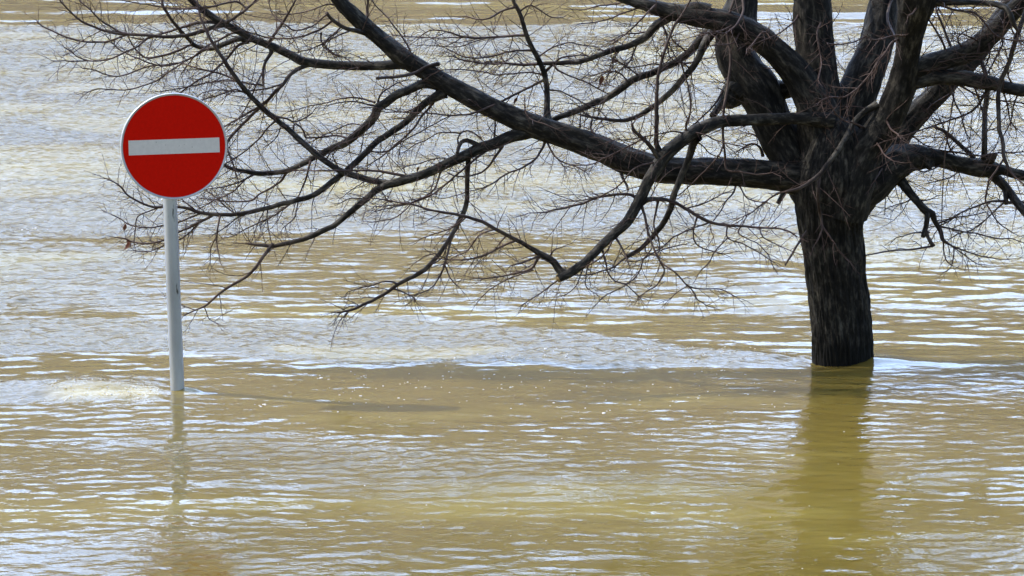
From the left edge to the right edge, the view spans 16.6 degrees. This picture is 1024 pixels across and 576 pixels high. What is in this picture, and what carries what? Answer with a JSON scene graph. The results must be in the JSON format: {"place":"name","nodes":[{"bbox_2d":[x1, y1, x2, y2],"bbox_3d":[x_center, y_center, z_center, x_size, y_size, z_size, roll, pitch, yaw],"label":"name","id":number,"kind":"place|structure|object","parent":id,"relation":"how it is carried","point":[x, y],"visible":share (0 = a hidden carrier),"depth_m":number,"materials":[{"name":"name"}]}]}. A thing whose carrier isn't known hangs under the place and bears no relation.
{"place":"outdoors","nodes":[
{"label":"outdoors","id":0,"kind":"place"},
{"bbox_2d":[0,0,1023,575],"bbox_3d":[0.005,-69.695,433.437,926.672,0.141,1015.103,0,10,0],"label":"water","id":1,"kind":"structure","parent":0,"point":[900,452],"depth_m":21.35,"materials":[{"name":"brown liquid"}]},
{"bbox_2d":[120,93,226,390],"bbox_3d":[-1.931,0.387,20.256,0.608,3.043,0.155,-2,10,-11],"label":"road sign","id":2,"kind":"object","parent":1,"relation":"in","point":[173,147],"visible":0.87,"depth_m":20.01,"materials":[{"name":"metal"}]},
{"bbox_2d":[15,0,1023,366],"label":"bare tree","id":3,"kind":"object","parent":1,"relation":"in","point":[845,156],"visible":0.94,"depth_m":20.94,"materials":[{"name":"black plant"}]},
{"bbox_2d":[21,36,1021,572],"bbox_3d":[-0.124,-0.112,24.455,12.366,0.100,33.861,0,10,0],"label":"foam","id":4,"kind":"object","parent":1,"relation":"on","point":[483,378],"visible":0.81,"depth_m":20.46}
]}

